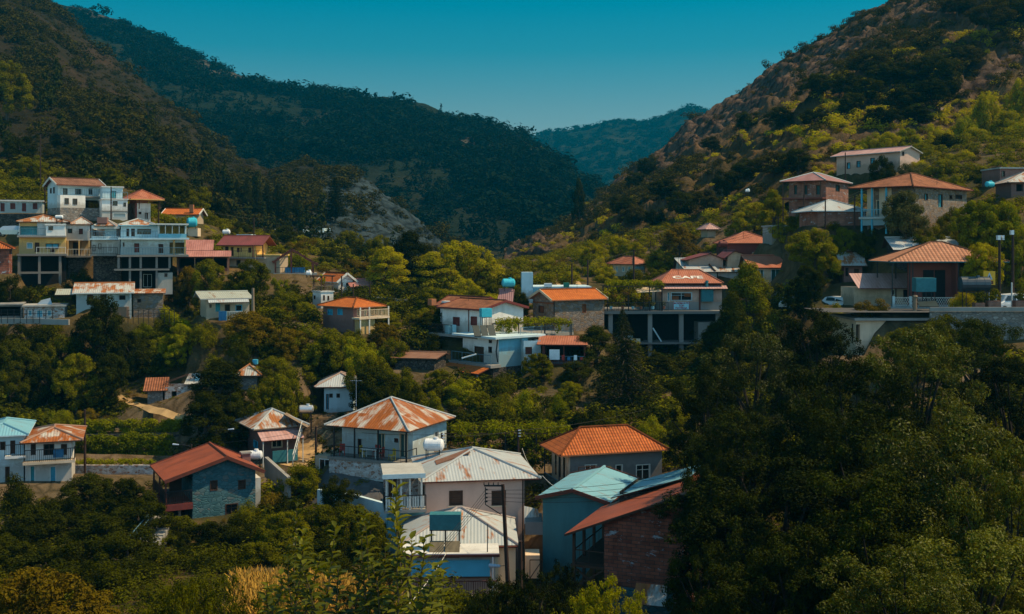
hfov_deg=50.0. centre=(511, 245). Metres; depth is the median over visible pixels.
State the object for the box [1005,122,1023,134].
broadleaf tree
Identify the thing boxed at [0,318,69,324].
lane kerb
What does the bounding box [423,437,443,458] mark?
water tank
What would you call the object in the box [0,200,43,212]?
white row house
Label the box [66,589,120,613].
broadleaf tree
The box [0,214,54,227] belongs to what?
terrace wall
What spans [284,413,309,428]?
board lean to
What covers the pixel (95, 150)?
broadleaf tree
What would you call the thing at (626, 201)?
broadleaf tree
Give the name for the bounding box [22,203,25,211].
door
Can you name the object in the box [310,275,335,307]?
white block house
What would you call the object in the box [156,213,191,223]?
creeper
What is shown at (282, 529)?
broadleaf tree
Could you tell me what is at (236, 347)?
bush
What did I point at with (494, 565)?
street lamp
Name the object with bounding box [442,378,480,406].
broadleaf tree
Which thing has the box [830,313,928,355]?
bridge
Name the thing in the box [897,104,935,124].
broadleaf tree
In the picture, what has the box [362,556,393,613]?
leafy shoot
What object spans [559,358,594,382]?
broadleaf tree
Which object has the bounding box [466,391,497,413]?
broadleaf tree
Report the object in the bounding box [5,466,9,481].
door
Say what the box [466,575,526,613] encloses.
bush
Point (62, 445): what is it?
door
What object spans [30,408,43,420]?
bush
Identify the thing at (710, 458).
broadleaf tree
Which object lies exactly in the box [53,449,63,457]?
hanging rug
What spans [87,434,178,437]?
terrace wall
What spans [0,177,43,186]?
hedge
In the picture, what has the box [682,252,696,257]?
broadleaf tree
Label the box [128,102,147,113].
broadleaf tree
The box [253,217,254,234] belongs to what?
utility pole
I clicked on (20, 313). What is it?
lane railing
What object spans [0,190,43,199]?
hedge
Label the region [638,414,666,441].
bush
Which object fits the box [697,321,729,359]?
broadleaf tree
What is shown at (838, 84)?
broadleaf tree
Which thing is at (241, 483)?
window
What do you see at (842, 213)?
white hip house
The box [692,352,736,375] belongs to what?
broadleaf tree
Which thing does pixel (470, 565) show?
house
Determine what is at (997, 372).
broadleaf tree
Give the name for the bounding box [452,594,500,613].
bush
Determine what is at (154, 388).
ruined hut
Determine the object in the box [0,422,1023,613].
undergrowth
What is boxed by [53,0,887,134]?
sky
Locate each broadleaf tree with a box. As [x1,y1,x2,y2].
[0,60,33,120]
[0,135,37,162]
[0,160,24,172]
[0,274,28,301]
[0,324,21,351]
[0,338,39,385]
[0,369,31,408]
[0,503,67,544]
[0,518,48,557]
[0,532,35,577]
[0,566,101,613]
[8,538,93,582]
[10,322,61,370]
[14,155,48,179]
[20,339,56,384]
[23,359,65,406]
[36,494,93,534]
[39,144,71,165]
[40,329,78,368]
[44,512,131,565]
[48,129,76,145]
[50,353,99,413]
[52,171,83,177]
[55,560,136,610]
[56,472,114,515]
[61,268,96,304]
[66,293,124,385]
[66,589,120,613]
[75,408,98,420]
[79,123,107,141]
[84,353,129,406]
[86,526,165,572]
[87,145,114,163]
[94,167,124,185]
[94,477,155,532]
[96,328,134,361]
[109,489,175,539]
[111,335,154,374]
[126,145,156,169]
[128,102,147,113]
[135,181,173,203]
[135,337,175,372]
[151,545,194,573]
[156,196,180,212]
[158,323,193,371]
[162,515,201,548]
[164,176,192,204]
[165,277,192,307]
[173,265,195,306]
[176,521,233,558]
[179,390,228,448]
[181,186,211,208]
[186,358,246,418]
[189,258,225,307]
[192,344,216,358]
[192,552,247,576]
[203,213,223,226]
[205,198,229,219]
[215,514,259,551]
[218,392,249,448]
[219,226,238,234]
[220,310,275,355]
[222,258,270,305]
[227,353,255,378]
[228,541,280,569]
[232,222,252,233]
[239,383,284,431]
[251,355,301,387]
[253,372,303,417]
[257,511,314,554]
[261,233,279,242]
[262,307,287,318]
[263,327,309,361]
[270,277,290,294]
[270,290,305,311]
[272,541,328,571]
[273,225,301,243]
[275,241,288,249]
[277,462,322,501]
[285,240,308,253]
[288,327,327,361]
[289,301,321,327]
[294,352,323,392]
[297,396,316,419]
[298,236,316,249]
[298,503,347,540]
[309,533,358,574]
[310,327,349,379]
[313,255,337,267]
[315,242,347,254]
[316,349,348,388]
[318,247,349,260]
[319,475,361,514]
[323,503,384,557]
[333,257,353,268]
[334,230,363,250]
[341,336,379,375]
[342,328,366,347]
[342,353,390,408]
[344,259,378,273]
[346,365,398,408]
[348,243,371,260]
[348,515,392,563]
[356,379,397,407]
[358,270,378,279]
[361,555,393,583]
[363,235,393,277]
[364,246,410,288]
[367,322,397,349]
[376,367,413,397]
[377,312,401,335]
[377,336,409,367]
[389,375,427,404]
[390,230,430,284]
[401,308,428,324]
[408,251,458,289]
[411,312,443,339]
[413,390,443,411]
[415,286,451,312]
[421,368,455,396]
[423,240,496,287]
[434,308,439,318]
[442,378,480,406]
[448,278,485,295]
[465,287,484,295]
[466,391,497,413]
[468,261,505,278]
[474,277,502,293]
[511,284,520,290]
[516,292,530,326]
[520,353,553,383]
[532,256,554,268]
[547,263,574,273]
[553,381,582,403]
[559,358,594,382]
[566,271,586,281]
[568,325,619,369]
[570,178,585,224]
[576,242,609,266]
[591,267,617,282]
[606,236,630,258]
[609,196,635,212]
[619,203,646,225]
[622,242,647,257]
[625,171,646,187]
[636,157,657,175]
[640,352,672,374]
[643,208,667,226]
[643,248,678,268]
[645,268,666,279]
[647,179,678,205]
[647,368,675,377]
[650,405,811,537]
[660,225,702,257]
[661,490,791,610]
[661,539,748,613]
[662,361,756,470]
[663,451,880,613]
[664,191,694,213]
[669,446,740,547]
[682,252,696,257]
[687,331,818,493]
[689,561,816,613]
[691,189,719,209]
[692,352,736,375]
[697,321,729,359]
[700,136,721,153]
[703,521,864,613]
[705,244,715,252]
[711,168,745,196]
[712,291,751,370]
[723,217,752,237]
[724,260,780,361]
[730,158,762,181]
[731,202,774,233]
[733,111,759,130]
[749,307,865,459]
[753,150,791,176]
[757,189,787,235]
[759,358,956,518]
[763,106,794,129]
[767,222,786,242]
[772,399,950,613]
[773,465,983,613]
[774,148,818,175]
[783,216,798,233]
[784,266,825,321]
[785,227,843,275]
[793,73,833,98]
[799,107,828,125]
[809,545,981,613]
[822,70,862,93]
[829,227,857,251]
[832,145,854,157]
[835,92,865,112]
[836,323,1020,489]
[845,50,891,72]
[847,410,1023,613]
[851,229,878,260]
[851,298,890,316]
[856,135,871,148]
[864,61,910,89]
[864,106,904,123]
[867,131,901,148]
[868,154,895,180]
[874,84,929,112]
[880,520,1023,613]
[881,190,933,241]
[881,327,926,384]
[887,55,937,86]
[888,128,922,147]
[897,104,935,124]
[897,163,923,174]
[908,142,940,158]
[911,78,960,104]
[911,160,930,174]
[912,229,940,243]
[914,320,953,381]
[918,55,960,80]
[919,313,975,355]
[919,317,1023,408]
[921,437,1023,613]
[924,124,953,141]
[924,158,962,178]
[930,133,959,150]
[931,221,957,241]
[935,206,969,237]
[937,0,976,19]
[943,45,985,75]
[943,149,974,158]
[943,355,1023,516]
[947,199,998,246]
[951,114,979,137]
[956,227,990,269]
[958,318,1004,367]
[959,242,1004,301]
[960,127,991,140]
[960,165,984,183]
[963,0,1016,36]
[969,90,1002,135]
[975,201,1023,283]
[983,197,1017,221]
[986,110,1023,136]
[988,160,1007,166]
[989,0,1023,24]
[1000,76,1023,125]
[1001,226,1023,274]
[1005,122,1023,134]
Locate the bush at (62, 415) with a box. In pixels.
[55,408,73,423]
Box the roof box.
[544,283,551,286]
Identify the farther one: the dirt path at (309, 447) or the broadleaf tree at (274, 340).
the broadleaf tree at (274, 340)
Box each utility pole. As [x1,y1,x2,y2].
[40,134,40,183]
[44,176,45,213]
[84,409,85,473]
[110,187,111,220]
[251,288,254,311]
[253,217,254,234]
[315,426,316,454]
[483,482,509,583]
[517,429,520,452]
[518,540,522,588]
[571,263,572,284]
[587,260,588,285]
[633,250,634,279]
[824,198,825,228]
[854,195,854,228]
[996,235,1003,300]
[1010,230,1013,292]
[1011,282,1012,306]
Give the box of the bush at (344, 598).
[333,585,372,613]
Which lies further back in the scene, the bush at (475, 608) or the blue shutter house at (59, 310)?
the blue shutter house at (59, 310)
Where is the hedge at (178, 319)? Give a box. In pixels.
[159,304,192,331]
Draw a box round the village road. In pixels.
[806,308,928,311]
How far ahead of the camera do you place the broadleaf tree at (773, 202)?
153.55 m
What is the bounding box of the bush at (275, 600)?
[262,581,292,613]
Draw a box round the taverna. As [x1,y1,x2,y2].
[177,240,230,274]
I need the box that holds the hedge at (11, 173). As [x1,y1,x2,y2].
[0,170,37,178]
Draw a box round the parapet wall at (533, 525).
[525,513,542,534]
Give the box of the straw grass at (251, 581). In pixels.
[222,563,406,613]
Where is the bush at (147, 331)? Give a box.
[130,321,156,337]
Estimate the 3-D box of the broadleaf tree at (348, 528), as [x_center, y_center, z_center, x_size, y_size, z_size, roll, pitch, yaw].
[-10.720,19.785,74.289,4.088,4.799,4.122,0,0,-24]
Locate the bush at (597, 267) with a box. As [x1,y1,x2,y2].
[585,255,610,275]
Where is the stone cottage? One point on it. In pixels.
(582, 309)
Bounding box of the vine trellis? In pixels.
[151,211,186,223]
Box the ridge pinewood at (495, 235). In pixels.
[77,20,601,257]
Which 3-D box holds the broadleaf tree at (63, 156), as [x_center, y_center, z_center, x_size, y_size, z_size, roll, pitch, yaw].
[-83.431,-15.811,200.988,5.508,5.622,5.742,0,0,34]
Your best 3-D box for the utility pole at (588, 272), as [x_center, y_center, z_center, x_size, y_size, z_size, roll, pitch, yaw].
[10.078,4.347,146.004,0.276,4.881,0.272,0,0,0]
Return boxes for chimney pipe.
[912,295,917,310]
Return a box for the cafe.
[604,269,727,355]
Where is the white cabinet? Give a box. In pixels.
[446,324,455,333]
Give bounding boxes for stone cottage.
[527,287,608,331]
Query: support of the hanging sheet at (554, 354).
hanging from the carport
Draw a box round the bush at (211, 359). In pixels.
[204,355,223,367]
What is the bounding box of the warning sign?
[983,271,994,298]
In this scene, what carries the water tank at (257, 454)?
on the gable house at (209, 479)
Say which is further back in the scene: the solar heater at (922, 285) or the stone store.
the stone store
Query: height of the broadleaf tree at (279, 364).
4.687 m
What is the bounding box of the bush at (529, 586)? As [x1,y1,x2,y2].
[503,568,574,613]
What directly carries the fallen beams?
on the ruined hut at (154, 388)
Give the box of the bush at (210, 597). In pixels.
[179,572,263,613]
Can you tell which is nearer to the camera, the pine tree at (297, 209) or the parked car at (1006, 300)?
the parked car at (1006, 300)
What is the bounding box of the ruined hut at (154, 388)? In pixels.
[143,377,169,403]
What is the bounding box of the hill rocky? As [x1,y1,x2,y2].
[504,0,1023,260]
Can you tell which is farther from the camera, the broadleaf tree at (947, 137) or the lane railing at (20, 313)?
the broadleaf tree at (947, 137)
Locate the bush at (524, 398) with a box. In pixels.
[510,388,539,417]
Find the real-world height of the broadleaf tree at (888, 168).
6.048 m
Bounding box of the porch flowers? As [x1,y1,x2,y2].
[88,201,98,207]
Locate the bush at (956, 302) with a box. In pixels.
[947,292,975,306]
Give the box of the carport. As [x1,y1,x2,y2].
[537,335,587,364]
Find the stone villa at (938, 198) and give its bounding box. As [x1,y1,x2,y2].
[847,172,973,233]
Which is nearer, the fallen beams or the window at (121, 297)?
the fallen beams
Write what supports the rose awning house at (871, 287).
on the terrain at (180, 402)
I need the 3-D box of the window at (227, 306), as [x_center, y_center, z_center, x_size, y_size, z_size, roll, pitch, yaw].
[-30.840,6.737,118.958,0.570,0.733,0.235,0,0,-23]
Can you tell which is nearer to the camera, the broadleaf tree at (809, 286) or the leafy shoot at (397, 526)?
the leafy shoot at (397, 526)
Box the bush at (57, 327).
[42,317,64,332]
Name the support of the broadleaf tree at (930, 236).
on the terrain at (180, 402)
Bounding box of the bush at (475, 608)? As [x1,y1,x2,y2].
[465,589,496,613]
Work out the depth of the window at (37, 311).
120.57 m
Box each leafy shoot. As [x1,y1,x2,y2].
[257,581,284,613]
[258,568,288,612]
[279,555,299,611]
[283,499,306,612]
[284,539,312,613]
[289,550,330,613]
[292,528,321,613]
[292,554,328,613]
[311,521,343,613]
[321,565,351,613]
[341,508,374,613]
[346,543,393,613]
[349,550,385,613]
[354,520,385,613]
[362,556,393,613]
[371,530,418,613]
[382,480,411,613]
[383,546,411,613]
[385,502,422,612]
[404,534,436,613]
[405,570,442,613]
[423,561,445,613]
[433,560,454,613]
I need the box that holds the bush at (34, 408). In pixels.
[22,402,48,412]
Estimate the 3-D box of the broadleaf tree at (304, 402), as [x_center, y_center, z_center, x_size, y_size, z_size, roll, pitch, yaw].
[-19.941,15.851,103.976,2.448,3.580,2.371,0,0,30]
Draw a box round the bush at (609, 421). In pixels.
[600,410,627,424]
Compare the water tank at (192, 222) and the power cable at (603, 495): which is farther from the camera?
the water tank at (192, 222)
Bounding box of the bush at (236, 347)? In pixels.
[226,331,253,358]
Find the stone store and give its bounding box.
[131,289,165,317]
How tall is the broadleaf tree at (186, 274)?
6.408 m
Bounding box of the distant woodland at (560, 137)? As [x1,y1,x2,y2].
[530,103,709,185]
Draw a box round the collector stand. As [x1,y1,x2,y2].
[498,288,513,301]
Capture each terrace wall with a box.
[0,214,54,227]
[75,464,152,473]
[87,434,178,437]
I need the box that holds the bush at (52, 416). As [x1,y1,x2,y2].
[42,411,61,423]
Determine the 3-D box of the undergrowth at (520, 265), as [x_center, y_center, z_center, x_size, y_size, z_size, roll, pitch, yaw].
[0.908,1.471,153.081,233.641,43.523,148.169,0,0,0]
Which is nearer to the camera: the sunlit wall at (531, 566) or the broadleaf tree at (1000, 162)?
the sunlit wall at (531, 566)
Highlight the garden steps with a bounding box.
[131,526,170,554]
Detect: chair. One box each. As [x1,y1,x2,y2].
[339,443,344,455]
[388,448,395,460]
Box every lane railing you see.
[0,309,52,322]
[128,309,174,323]
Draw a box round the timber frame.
[272,248,317,274]
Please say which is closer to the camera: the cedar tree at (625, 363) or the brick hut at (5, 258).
the cedar tree at (625, 363)
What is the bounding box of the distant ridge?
[532,108,706,185]
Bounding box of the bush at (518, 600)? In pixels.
[485,579,553,613]
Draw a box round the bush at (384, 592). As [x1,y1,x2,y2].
[367,582,394,613]
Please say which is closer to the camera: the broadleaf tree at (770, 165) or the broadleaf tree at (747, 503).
the broadleaf tree at (747, 503)
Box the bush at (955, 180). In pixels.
[943,173,964,185]
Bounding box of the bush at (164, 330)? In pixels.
[147,318,173,340]
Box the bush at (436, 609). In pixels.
[417,606,451,613]
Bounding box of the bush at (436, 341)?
[418,333,447,350]
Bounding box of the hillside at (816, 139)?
[513,15,1023,253]
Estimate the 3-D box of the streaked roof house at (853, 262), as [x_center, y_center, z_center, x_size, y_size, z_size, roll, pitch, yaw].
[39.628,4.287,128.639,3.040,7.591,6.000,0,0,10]
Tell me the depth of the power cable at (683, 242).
147.60 m
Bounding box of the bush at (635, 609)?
[617,589,647,613]
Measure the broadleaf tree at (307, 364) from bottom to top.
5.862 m
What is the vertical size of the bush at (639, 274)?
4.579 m
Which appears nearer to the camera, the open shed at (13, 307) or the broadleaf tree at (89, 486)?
the broadleaf tree at (89, 486)
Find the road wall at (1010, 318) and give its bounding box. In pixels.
[929,311,1023,342]
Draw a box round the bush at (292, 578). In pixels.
[286,567,307,589]
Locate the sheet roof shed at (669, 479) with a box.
[611,465,700,501]
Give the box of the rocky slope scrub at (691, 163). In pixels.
[500,0,1023,259]
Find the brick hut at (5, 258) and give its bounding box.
[0,241,15,273]
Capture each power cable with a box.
[86,411,312,444]
[225,427,440,434]
[382,492,483,606]
[384,494,484,606]
[404,501,484,591]
[407,499,483,586]
[471,409,644,435]
[486,494,675,502]
[487,482,674,493]
[494,488,675,497]
[535,476,673,489]
[590,219,776,261]
[591,224,776,264]
[592,230,773,267]
[594,222,774,262]
[595,228,771,265]
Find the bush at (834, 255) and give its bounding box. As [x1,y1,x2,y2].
[827,243,847,281]
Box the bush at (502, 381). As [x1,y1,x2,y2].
[490,372,516,394]
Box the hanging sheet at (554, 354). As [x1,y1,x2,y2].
[549,349,559,359]
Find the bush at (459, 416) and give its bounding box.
[446,403,464,439]
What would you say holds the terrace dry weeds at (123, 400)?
on the terrain at (180, 402)
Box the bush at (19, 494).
[0,472,37,517]
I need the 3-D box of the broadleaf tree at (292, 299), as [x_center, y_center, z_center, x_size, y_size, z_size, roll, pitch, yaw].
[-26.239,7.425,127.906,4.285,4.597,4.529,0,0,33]
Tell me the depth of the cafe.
132.24 m
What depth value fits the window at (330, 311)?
122.88 m
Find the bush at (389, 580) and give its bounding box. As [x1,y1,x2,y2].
[377,561,402,588]
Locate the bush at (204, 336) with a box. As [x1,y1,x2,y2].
[185,320,220,348]
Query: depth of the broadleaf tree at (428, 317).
123.37 m
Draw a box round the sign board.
[673,301,688,309]
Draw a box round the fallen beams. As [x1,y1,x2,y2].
[163,373,188,384]
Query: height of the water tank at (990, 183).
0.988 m
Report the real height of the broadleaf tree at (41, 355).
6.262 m
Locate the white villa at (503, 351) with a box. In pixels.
[409,294,573,378]
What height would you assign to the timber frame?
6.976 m
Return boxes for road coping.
[929,307,1023,310]
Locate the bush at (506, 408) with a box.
[493,394,518,421]
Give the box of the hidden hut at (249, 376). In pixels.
[236,363,262,388]
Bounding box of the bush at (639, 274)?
[619,268,646,287]
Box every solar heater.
[429,511,460,557]
[472,308,495,336]
[912,278,938,306]
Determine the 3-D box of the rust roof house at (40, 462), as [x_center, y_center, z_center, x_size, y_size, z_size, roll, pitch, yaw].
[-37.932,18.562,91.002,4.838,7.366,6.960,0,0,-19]
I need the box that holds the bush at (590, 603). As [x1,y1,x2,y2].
[551,573,640,613]
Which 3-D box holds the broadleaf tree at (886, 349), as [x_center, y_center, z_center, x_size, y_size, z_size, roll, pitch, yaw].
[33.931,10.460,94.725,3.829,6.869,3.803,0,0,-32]
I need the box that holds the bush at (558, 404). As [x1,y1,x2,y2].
[547,394,569,419]
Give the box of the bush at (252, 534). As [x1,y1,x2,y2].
[246,510,277,541]
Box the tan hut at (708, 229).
[696,223,720,236]
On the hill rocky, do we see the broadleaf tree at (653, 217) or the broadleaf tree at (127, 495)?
the broadleaf tree at (653, 217)
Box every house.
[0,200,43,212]
[0,417,35,481]
[16,214,92,286]
[19,424,86,480]
[22,303,68,318]
[42,177,105,221]
[55,282,134,318]
[89,217,188,293]
[98,186,128,220]
[123,189,164,221]
[150,442,265,518]
[161,205,207,223]
[165,383,186,399]
[194,290,250,319]
[216,235,289,272]
[235,407,309,467]
[293,396,455,493]
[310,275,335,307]
[314,371,362,412]
[316,271,373,291]
[317,296,389,334]
[381,446,541,569]
[399,506,517,597]
[521,272,590,302]
[535,465,639,583]
[539,424,668,482]
[606,256,645,275]
[673,258,719,277]
[680,252,726,266]
[712,231,762,255]
[716,257,739,278]
[717,249,744,266]
[738,254,782,283]
[761,225,786,244]
[779,172,852,220]
[791,199,866,226]
[830,145,922,175]
[836,250,866,282]
[841,273,906,305]
[881,236,958,271]
[980,167,1023,186]
[994,172,1023,198]
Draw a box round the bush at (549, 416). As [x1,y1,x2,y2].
[532,405,553,424]
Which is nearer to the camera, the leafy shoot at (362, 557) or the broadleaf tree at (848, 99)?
the leafy shoot at (362, 557)
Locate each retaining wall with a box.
[264,457,290,497]
[317,489,385,522]
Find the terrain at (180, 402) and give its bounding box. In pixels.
[0,138,1023,613]
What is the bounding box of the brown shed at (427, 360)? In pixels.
[390,351,450,370]
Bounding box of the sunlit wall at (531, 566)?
[525,549,539,577]
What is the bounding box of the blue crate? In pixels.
[219,311,226,320]
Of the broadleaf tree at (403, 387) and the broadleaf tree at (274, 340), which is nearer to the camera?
the broadleaf tree at (403, 387)
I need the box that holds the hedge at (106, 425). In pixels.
[69,417,182,433]
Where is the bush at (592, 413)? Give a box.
[569,403,605,429]
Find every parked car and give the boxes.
[0,226,18,236]
[779,296,796,308]
[822,296,843,304]
[995,293,1023,306]
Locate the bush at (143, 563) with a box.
[119,559,159,587]
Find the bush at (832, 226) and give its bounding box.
[823,221,839,230]
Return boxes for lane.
[308,468,382,503]
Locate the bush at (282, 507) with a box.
[267,491,304,518]
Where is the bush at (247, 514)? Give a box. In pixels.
[228,497,260,529]
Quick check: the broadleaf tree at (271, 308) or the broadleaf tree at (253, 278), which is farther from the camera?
the broadleaf tree at (253, 278)
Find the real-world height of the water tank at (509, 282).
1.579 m
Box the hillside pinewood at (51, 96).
[0,52,483,258]
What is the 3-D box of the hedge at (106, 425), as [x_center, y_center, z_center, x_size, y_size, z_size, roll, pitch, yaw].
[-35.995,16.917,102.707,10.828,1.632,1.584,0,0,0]
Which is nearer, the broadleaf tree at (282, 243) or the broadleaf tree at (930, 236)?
the broadleaf tree at (930, 236)
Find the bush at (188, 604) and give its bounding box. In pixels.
[142,578,215,613]
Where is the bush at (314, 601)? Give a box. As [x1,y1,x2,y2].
[296,582,328,613]
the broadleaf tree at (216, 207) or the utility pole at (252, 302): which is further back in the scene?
the broadleaf tree at (216, 207)
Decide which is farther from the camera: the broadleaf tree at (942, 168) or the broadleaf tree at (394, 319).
the broadleaf tree at (942, 168)
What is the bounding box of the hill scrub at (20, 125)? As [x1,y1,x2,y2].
[0,0,445,257]
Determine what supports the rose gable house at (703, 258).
on the terrain at (180, 402)
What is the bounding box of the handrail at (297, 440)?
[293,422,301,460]
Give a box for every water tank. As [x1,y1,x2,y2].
[55,215,62,223]
[187,217,196,228]
[222,229,229,235]
[250,449,262,467]
[298,403,313,438]
[306,270,311,277]
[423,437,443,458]
[502,277,514,290]
[718,240,727,251]
[957,275,990,306]
[985,180,994,188]
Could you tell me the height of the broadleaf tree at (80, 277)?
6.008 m
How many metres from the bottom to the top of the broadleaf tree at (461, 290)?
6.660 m
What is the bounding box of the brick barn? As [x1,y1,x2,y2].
[564,474,698,613]
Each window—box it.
[0,441,5,449]
[10,203,14,208]
[27,242,32,248]
[36,310,42,317]
[46,244,58,248]
[63,188,67,194]
[73,242,80,255]
[75,189,80,193]
[119,295,124,299]
[137,229,150,233]
[143,274,151,286]
[210,480,217,490]
[225,304,229,310]
[225,503,237,514]
[236,305,241,310]
[238,479,245,489]
[253,440,257,448]
[271,440,282,447]
[319,458,328,471]
[328,309,332,314]
[337,309,342,314]
[448,490,463,506]
[453,317,459,325]
[471,316,476,324]
[490,490,506,506]
[525,347,531,353]
[538,305,543,312]
[554,454,557,475]
[560,457,561,477]
[563,457,565,477]
[582,304,585,312]
[585,464,596,468]
[615,464,622,470]
[636,464,649,477]
[671,292,691,300]
[856,161,860,166]
[922,269,945,302]
[955,194,961,198]
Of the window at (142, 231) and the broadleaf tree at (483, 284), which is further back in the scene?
the broadleaf tree at (483, 284)
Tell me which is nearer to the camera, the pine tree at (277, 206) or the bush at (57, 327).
the bush at (57, 327)
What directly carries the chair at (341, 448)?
on the stone house at (412, 426)
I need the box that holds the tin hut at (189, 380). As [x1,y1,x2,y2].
[184,373,203,390]
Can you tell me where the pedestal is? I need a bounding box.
[187,228,200,235]
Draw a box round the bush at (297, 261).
[288,254,315,271]
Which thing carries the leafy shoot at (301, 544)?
on the terrain at (180, 402)
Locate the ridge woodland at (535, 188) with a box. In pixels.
[50,0,609,256]
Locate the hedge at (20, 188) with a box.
[0,183,43,192]
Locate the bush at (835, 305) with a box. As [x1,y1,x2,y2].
[820,301,846,321]
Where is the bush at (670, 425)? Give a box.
[661,413,698,435]
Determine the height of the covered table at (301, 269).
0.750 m
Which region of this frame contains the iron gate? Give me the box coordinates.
[530,559,541,577]
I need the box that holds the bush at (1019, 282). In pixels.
[1004,266,1023,289]
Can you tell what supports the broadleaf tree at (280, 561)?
on the terrain at (180, 402)
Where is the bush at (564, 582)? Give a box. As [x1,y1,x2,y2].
[539,558,590,613]
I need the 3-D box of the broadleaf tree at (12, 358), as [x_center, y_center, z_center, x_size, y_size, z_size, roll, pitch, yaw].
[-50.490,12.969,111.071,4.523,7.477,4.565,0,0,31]
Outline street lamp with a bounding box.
[489,563,504,567]
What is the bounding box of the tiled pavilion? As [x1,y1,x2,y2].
[868,241,1009,308]
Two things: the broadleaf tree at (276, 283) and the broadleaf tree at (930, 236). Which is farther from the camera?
the broadleaf tree at (276, 283)
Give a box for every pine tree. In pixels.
[213,180,227,201]
[222,178,232,198]
[231,179,245,206]
[250,181,266,213]
[261,183,273,215]
[267,185,285,218]
[290,197,302,222]
[320,177,349,222]
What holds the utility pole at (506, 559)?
on the terrain at (180, 402)
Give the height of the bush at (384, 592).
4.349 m
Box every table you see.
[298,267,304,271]
[361,447,381,458]
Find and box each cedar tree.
[576,338,666,411]
[598,309,642,369]
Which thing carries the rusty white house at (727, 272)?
on the terrain at (180, 402)
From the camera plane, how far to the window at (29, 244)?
135.52 m
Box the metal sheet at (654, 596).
[634,583,666,606]
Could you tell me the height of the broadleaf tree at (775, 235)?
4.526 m
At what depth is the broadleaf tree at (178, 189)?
185.32 m
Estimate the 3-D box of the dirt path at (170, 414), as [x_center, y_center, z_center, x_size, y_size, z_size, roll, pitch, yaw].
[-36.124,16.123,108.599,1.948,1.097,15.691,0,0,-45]
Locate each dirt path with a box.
[118,395,191,422]
[276,430,326,466]
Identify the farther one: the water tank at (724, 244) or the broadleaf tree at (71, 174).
the broadleaf tree at (71, 174)
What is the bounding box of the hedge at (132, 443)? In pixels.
[75,431,179,455]
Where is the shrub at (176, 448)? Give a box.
[147,442,182,454]
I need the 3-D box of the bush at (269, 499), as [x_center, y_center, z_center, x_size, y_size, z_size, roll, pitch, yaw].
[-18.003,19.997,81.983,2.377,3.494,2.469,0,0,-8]
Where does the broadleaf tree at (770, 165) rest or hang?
on the hill rocky
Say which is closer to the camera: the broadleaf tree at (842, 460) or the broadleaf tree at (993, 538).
the broadleaf tree at (993, 538)
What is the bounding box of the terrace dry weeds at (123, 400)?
[28,388,161,418]
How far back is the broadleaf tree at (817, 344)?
81.68 m
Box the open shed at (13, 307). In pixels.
[0,302,25,317]
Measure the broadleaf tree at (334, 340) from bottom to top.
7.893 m
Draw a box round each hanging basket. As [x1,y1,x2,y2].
[602,288,611,296]
[615,294,624,301]
[620,288,630,296]
[631,291,640,298]
[641,293,650,300]
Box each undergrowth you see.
[0,127,1023,523]
[0,272,1023,525]
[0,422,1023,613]
[5,138,1023,521]
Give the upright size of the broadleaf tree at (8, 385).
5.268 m
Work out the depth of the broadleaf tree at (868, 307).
108.32 m
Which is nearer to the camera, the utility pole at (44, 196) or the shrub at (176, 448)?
the shrub at (176, 448)
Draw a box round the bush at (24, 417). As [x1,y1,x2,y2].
[17,413,30,418]
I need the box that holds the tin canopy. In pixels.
[524,506,539,524]
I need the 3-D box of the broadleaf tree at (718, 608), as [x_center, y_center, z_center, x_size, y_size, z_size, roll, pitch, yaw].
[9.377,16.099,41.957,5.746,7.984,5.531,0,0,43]
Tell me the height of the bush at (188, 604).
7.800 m
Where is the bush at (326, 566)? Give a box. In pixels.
[318,561,340,579]
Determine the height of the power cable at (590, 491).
2.218 m
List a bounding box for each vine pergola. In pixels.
[444,417,571,452]
[492,316,572,335]
[601,279,664,310]
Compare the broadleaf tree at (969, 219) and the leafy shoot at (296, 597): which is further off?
the broadleaf tree at (969, 219)
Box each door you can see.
[0,203,4,211]
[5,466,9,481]
[10,440,14,453]
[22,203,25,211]
[30,465,34,480]
[31,444,35,454]
[35,242,38,251]
[43,444,53,454]
[50,466,55,480]
[61,444,66,454]
[134,243,138,251]
[158,244,162,252]
[169,478,181,496]
[216,303,219,311]
[326,394,328,408]
[379,433,384,456]
[388,479,397,501]
[399,433,407,457]
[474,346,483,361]
[771,269,779,280]
[816,185,819,193]
[876,200,878,213]
[903,290,906,301]
[938,194,942,206]
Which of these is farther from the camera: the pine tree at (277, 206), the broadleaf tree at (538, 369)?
the pine tree at (277, 206)
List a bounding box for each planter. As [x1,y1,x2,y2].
[972,290,985,306]
[985,288,1001,306]
[1012,288,1023,306]
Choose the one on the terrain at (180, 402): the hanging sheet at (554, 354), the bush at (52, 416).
the bush at (52, 416)
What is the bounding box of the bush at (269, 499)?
[257,491,281,514]
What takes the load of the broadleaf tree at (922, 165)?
on the terrain at (180, 402)
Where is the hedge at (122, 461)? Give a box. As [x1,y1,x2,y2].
[75,457,155,464]

